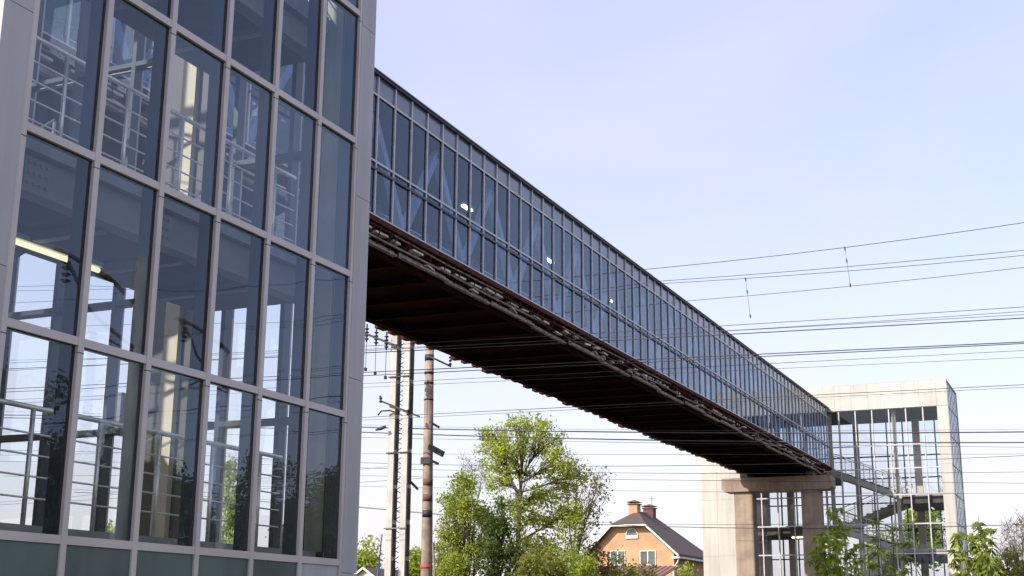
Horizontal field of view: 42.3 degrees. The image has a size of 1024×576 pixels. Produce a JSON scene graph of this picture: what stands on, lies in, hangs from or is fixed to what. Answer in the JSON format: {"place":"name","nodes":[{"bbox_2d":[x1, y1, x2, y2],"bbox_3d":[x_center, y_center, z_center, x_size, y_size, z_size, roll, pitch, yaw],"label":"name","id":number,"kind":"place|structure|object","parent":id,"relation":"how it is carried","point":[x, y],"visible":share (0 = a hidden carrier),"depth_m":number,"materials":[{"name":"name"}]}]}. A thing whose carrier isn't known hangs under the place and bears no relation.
{"place":"outdoors","nodes":[
{"label":"outdoors","id":0,"kind":"place"},
{"bbox_2d":[0,0,376,575],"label":"stair tower","id":1,"kind":"structure","parent":0,"point":[174,247],"depth_m":13.51,"materials":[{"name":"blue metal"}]},
{"bbox_2d":[36,453,870,454],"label":"overhead wire","id":2,"kind":"object","parent":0,"point":[700,454],"visible":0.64,"depth_m":49.64,"materials":[{"name":"grey metal"}]},
{"bbox_2d":[74,489,871,524],"bbox_3d":[-5.827,11.706,72.038,50.001,3.292,0.022,-6,-15,23],"label":"overhead wire","id":3,"kind":"object","parent":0,"point":[630,523],"visible":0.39,"depth_m":64.92,"materials":[{"name":"black metal"}]},
{"bbox_2d":[0,461,997,473],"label":"overhead wire","id":4,"kind":"object","parent":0,"point":[682,473],"visible":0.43,"depth_m":54.44,"materials":[{"name":"grey metal"}]},
{"bbox_2d":[0,0,1023,575],"label":"sky","id":5,"kind":"structure","parent":0,"point":[678,132],"materials":[{"name":"blue"}]},
{"bbox_2d":[2,384,1023,435],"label":"overhead wire","id":6,"kind":"object","parent":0,"point":[689,401],"visible":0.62,"depth_m":39.65,"materials":[{"name":"grey metal"}]},
{"bbox_2d":[4,415,1023,433],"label":"overhead wire","id":7,"kind":"object","parent":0,"point":[691,432],"visible":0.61,"depth_m":44.62,"materials":[{"name":"grey metal"}]},
{"bbox_2d":[4,417,1023,442],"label":"overhead wire","id":8,"kind":"object","parent":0,"point":[676,440],"visible":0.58,"depth_m":46.99,"materials":[{"name":"grey metal"}]},
{"bbox_2d":[7,341,1023,388],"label":"overhead wire","id":9,"kind":"object","parent":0,"point":[638,359],"visible":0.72,"depth_m":33.28,"materials":[{"name":"black metal"}]},
{"bbox_2d":[9,318,1023,368],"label":"overhead wire","id":10,"kind":"object","parent":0,"point":[637,339],"visible":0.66,"depth_m":30.72,"materials":[{"name":"black metal"}]},
{"bbox_2d":[9,314,1023,370],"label":"overhead wire","id":11,"kind":"object","parent":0,"point":[648,335],"visible":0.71,"depth_m":30.66,"materials":[{"name":"black metal"}]},
{"bbox_2d":[10,343,1023,391],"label":"overhead wire","id":12,"kind":"object","parent":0,"point":[646,362],"visible":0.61,"depth_m":33.35,"materials":[{"name":"black metal"}]},
{"bbox_2d":[16,307,1018,362],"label":"overhead wire","id":13,"kind":"object","parent":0,"point":[643,330],"visible":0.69,"depth_m":30.91,"materials":[{"name":"black metal"}]},
{"bbox_2d":[11,450,1023,465],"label":"overhead wire","id":14,"kind":"object","parent":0,"point":[672,465],"visible":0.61,"depth_m":50.56,"materials":[{"name":"grey metal"}]},
{"bbox_2d":[12,350,1023,399],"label":"overhead wire","id":15,"kind":"object","parent":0,"point":[647,369],"visible":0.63,"depth_m":33.54,"materials":[{"name":"black metal"}]},
{"bbox_2d":[16,250,1023,302],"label":"overhead wire","id":16,"kind":"object","parent":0,"point":[714,277],"visible":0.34,"depth_m":46.00,"materials":[{"name":"black metal"}]},
{"bbox_2d":[17,222,1023,286],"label":"overhead wire","id":17,"kind":"object","parent":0,"point":[775,255],"visible":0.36,"depth_m":44.39,"materials":[{"name":"black metal"}]},
{"bbox_2d":[25,255,1023,290],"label":"overhead wire","id":18,"kind":"object","parent":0,"point":[733,279],"visible":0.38,"depth_m":46.45,"materials":[{"name":"black metal"}]},
{"bbox_2d":[26,357,1023,402],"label":"overhead wire","id":19,"kind":"object","parent":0,"point":[665,373],"visible":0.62,"depth_m":33.54,"materials":[{"name":"grey metal"}]},
{"bbox_2d":[86,474,963,482],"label":"overhead wire","id":20,"kind":"object","parent":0,"point":[696,480],"visible":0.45,"depth_m":61.05,"materials":[{"name":"grey metal"}]},
{"bbox_2d":[38,311,1023,359],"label":"overhead wire","id":21,"kind":"object","parent":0,"point":[675,333],"visible":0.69,"depth_m":29.77,"materials":[{"name":"black metal"}]},
{"bbox_2d":[45,267,1023,327],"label":"overhead wire","id":22,"kind":"object","parent":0,"point":[739,296],"visible":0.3,"depth_m":48.80,"materials":[{"name":"black metal"}]},
{"bbox_2d":[76,492,1014,528],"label":"overhead wire","id":23,"kind":"object","parent":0,"point":[710,527],"visible":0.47,"depth_m":65.84,"materials":[{"name":"black metal"}]},
{"bbox_2d":[92,413,1006,430],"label":"overhead wire","id":24,"kind":"object","parent":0,"point":[715,430],"visible":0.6,"depth_m":44.48,"materials":[{"name":"grey metal"}]},
{"bbox_2d":[232,434,973,446],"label":"overhead wire","id":25,"kind":"object","parent":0,"point":[688,443],"visible":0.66,"depth_m":47.69,"materials":[{"name":"grey metal"}]},
{"bbox_2d":[204,486,1023,493],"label":"overhead wire","id":26,"kind":"object","parent":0,"point":[764,492],"visible":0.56,"depth_m":67.55,"materials":[{"name":"grey metal"}]},
{"bbox_2d":[577,565,677,575],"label":"shed","id":27,"kind":"structure","parent":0,"point":[663,570],"depth_m":82.90,"materials":[{"name":"brown metal"}]},
{"bbox_2d":[583,496,703,575],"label":"gabled house","id":28,"kind":"structure","parent":0,"point":[662,546],"depth_m":88.31,"materials":[{"name":"paint"}]},
{"bbox_2d":[610,550,624,564],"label":"window","id":29,"kind":"structure","parent":28,"relation":"in","point":[623,551],"depth_m":88.21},
{"bbox_2d":[626,528,637,538],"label":"window","id":30,"kind":"structure","parent":28,"relation":"in","point":[632,533],"depth_m":88.16,"materials":[{"name":"white plastic"}]},
{"bbox_2d":[640,550,655,564],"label":"window","id":31,"kind":"structure","parent":28,"relation":"in","point":[647,556],"depth_m":87.35,"materials":[{"name":"white plastic"}]},
{"bbox_2d":[372,387,1023,419],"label":"overhead wire","id":32,"kind":"object","parent":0,"point":[713,402],"visible":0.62,"depth_m":39.81,"materials":[{"name":"grey metal"}]},
{"bbox_2d":[701,379,968,575],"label":"stair tower","id":33,"kind":"structure","parent":0,"point":[719,551],"depth_m":74.62,"materials":[{"name":"white concrete"}]},
{"label":"ground","id":34,"kind":"structure","parent":0,"visible":0},
{"bbox_2d":[107,519,115,532],"bbox_3d":[-11.466,8.666,37.027,1.533,4.405,1.333,-6,-15,23],"label":"leafy tree","id":35,"kind":"object","parent":34,"relation":"on","point":[111,527],"visible":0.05,"depth_m":37.34,"materials":[{"name":"green plant"}]},
{"bbox_2d":[102,317,125,436],"bbox_3d":[-12.699,6.131,41.531,0.968,11.509,0.500,-6,-15,23],"label":"utility pole","id":36,"kind":"object","parent":34,"relation":"on","point":[120,411],"visible":0.14,"depth_m":41.77,"materials":[{"name":"concrete"}]},
{"bbox_2d":[221,454,237,543],"bbox_3d":[-8.086,7.893,37.833,1.274,6.346,1.196,-6,-15,23],"label":"leafy tree","id":37,"kind":"object","parent":34,"relation":"on","point":[230,495],"visible":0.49,"depth_m":38.19,"materials":[{"name":"green plant"}]},
{"bbox_2d":[352,535,384,573],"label":"leafy tree","id":38,"kind":"object","parent":34,"relation":"on","point":[365,558],"visible":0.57,"depth_m":106.79,"materials":[{"name":"green plant"}]},
{"bbox_2d":[354,567,411,575],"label":"house","id":39,"kind":"structure","parent":34,"relation":"on","point":[365,571],"depth_m":101.44,"materials":[{"name":"white tile"}]},
{"bbox_2d":[364,324,419,575],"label":"utility pole","id":40,"kind":"object","parent":34,"relation":"on","point":[394,410],"visible":0.95,"depth_m":48.82,"materials":[{"name":"concrete"}]},
{"bbox_2d":[409,544,432,575],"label":"leafy tree","id":41,"kind":"object","parent":34,"relation":"on","point":[414,563],"visible":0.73,"depth_m":106.97,"materials":[{"name":"green plant"}]},
{"bbox_2d":[420,345,451,575],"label":"utility pole","id":42,"kind":"object","parent":34,"relation":"on","point":[427,461],"visible":0.92,"depth_m":50.33,"materials":[{"name":"brown concrete"}]},
{"bbox_2d":[2,478,421,504],"bbox_3d":[-13.402,8.514,54.980,22.300,0.434,0.018,-6,-15,23],"label":"overhead wire","id":43,"kind":"object","parent":42,"relation":"attached to","point":[206,492],"visible":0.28,"depth_m":54.64,"materials":[{"name":"black metal"}]},
{"bbox_2d":[432,551,453,575],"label":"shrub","id":44,"kind":"object","parent":34,"relation":"on","point":[438,565],"visible":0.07,"depth_m":54.79,"materials":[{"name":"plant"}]},
{"bbox_2d":[432,468,507,575],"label":"leafy tree","id":45,"kind":"object","parent":34,"relation":"on","point":[456,545],"visible":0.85,"depth_m":52.48,"materials":[{"name":"green plant"}]},
{"bbox_2d":[455,451,491,528],"bbox_3d":[-1.687,11.283,56.463,1.907,9.001,1.481,-2,-14,8],"label":"leafy tree","id":46,"kind":"object","parent":34,"relation":"on","point":[480,479],"visible":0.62,"depth_m":57.40,"materials":[{"name":"green plant"}]},
{"bbox_2d":[469,492,526,575],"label":"leafy tree","id":47,"kind":"object","parent":34,"relation":"on","point":[496,532],"visible":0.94,"depth_m":49.49,"materials":[{"name":"green plant"}]},
{"bbox_2d":[473,410,589,574],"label":"leafy tree","id":48,"kind":"object","parent":34,"relation":"on","point":[518,502],"visible":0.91,"depth_m":53.78,"materials":[{"name":"green plant"}]},
{"bbox_2d":[511,542,575,575],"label":"shrub","id":49,"kind":"object","parent":34,"relation":"on","point":[554,566],"visible":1,"depth_m":46.39,"materials":[{"name":"green plant"}]},
{"bbox_2d":[542,541,602,575],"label":"shrub","id":50,"kind":"object","parent":34,"relation":"on","point":[588,565],"visible":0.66,"depth_m":49.17,"materials":[{"name":"green plant"}]},
{"bbox_2d":[552,447,615,569],"bbox_3d":[2.979,11.327,56.785,3.278,9.148,2.294,-6,-15,23],"label":"leafy tree","id":51,"kind":"object","parent":34,"relation":"on","point":[589,510],"visible":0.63,"depth_m":57.09,"materials":[{"name":"green plant"}]},
{"bbox_2d":[574,540,617,575],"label":"shrub","id":52,"kind":"object","parent":34,"relation":"on","point":[604,570],"visible":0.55,"depth_m":54.17,"materials":[{"name":"green plant"}]},
{"bbox_2d":[598,549,643,575],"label":"shrub","id":53,"kind":"object","parent":34,"relation":"on","point":[629,573],"visible":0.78,"depth_m":57.74,"materials":[{"name":"green plant"}]},
{"bbox_2d":[628,557,658,575],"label":"shrub","id":54,"kind":"object","parent":34,"relation":"on","point":[645,573],"visible":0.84,"depth_m":59.34,"materials":[{"name":"green plant"}]},
{"bbox_2d":[670,561,698,575],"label":"shrub","id":55,"kind":"object","parent":34,"relation":"on","point":[684,572],"visible":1,"depth_m":62.80,"materials":[{"name":"green plant"}]},
{"bbox_2d":[721,471,835,575],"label":"bridge pier","id":56,"kind":"structure","parent":34,"relation":"on","point":[744,489],"depth_m":70.70,"materials":[{"name":"brown concrete"}]},
{"bbox_2d":[34,0,831,477],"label":"footbridge","id":57,"kind":"object","parent":56,"relation":"on","point":[438,184],"visible":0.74,"depth_m":38.66,"materials":[{"name":"glass"}]},
{"bbox_2d":[804,507,869,575],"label":"sapling","id":58,"kind":"object","parent":34,"relation":"on","point":[831,559],"visible":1,"depth_m":16.27,"materials":[{"name":"green plant"}]},
{"bbox_2d":[858,528,906,575],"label":"leafy tree","id":59,"kind":"object","parent":34,"relation":"on","point":[873,546],"visible":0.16,"depth_m":89.56,"materials":[{"name":"green plant"}]},
{"bbox_2d":[858,518,915,575],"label":"sapling","id":60,"kind":"object","parent":34,"relation":"on","point":[872,565],"visible":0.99,"depth_m":17.68,"materials":[{"name":"green plant"}]},
{"bbox_2d":[896,508,945,575],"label":"leafy tree","id":61,"kind":"object","parent":34,"relation":"on","point":[937,540],"visible":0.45,"depth_m":86.98,"materials":[{"name":"green plant"}]},
{"bbox_2d":[944,517,1006,575],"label":"sapling","id":62,"kind":"object","parent":34,"relation":"on","point":[982,559],"visible":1,"depth_m":14.81,"materials":[{"name":"green plant"}]},
{"bbox_2d":[973,545,1023,575],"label":"shrub","id":63,"kind":"object","parent":34,"relation":"on","point":[1017,569],"visible":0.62,"depth_m":22.07,"materials":[{"name":"green plant"}]},
{"bbox_2d":[991,508,1023,567],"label":"leafy tree","id":64,"kind":"object","parent":34,"relation":"on","point":[1020,525],"visible":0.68,"depth_m":55.42,"materials":[{"name":"grey plant"}]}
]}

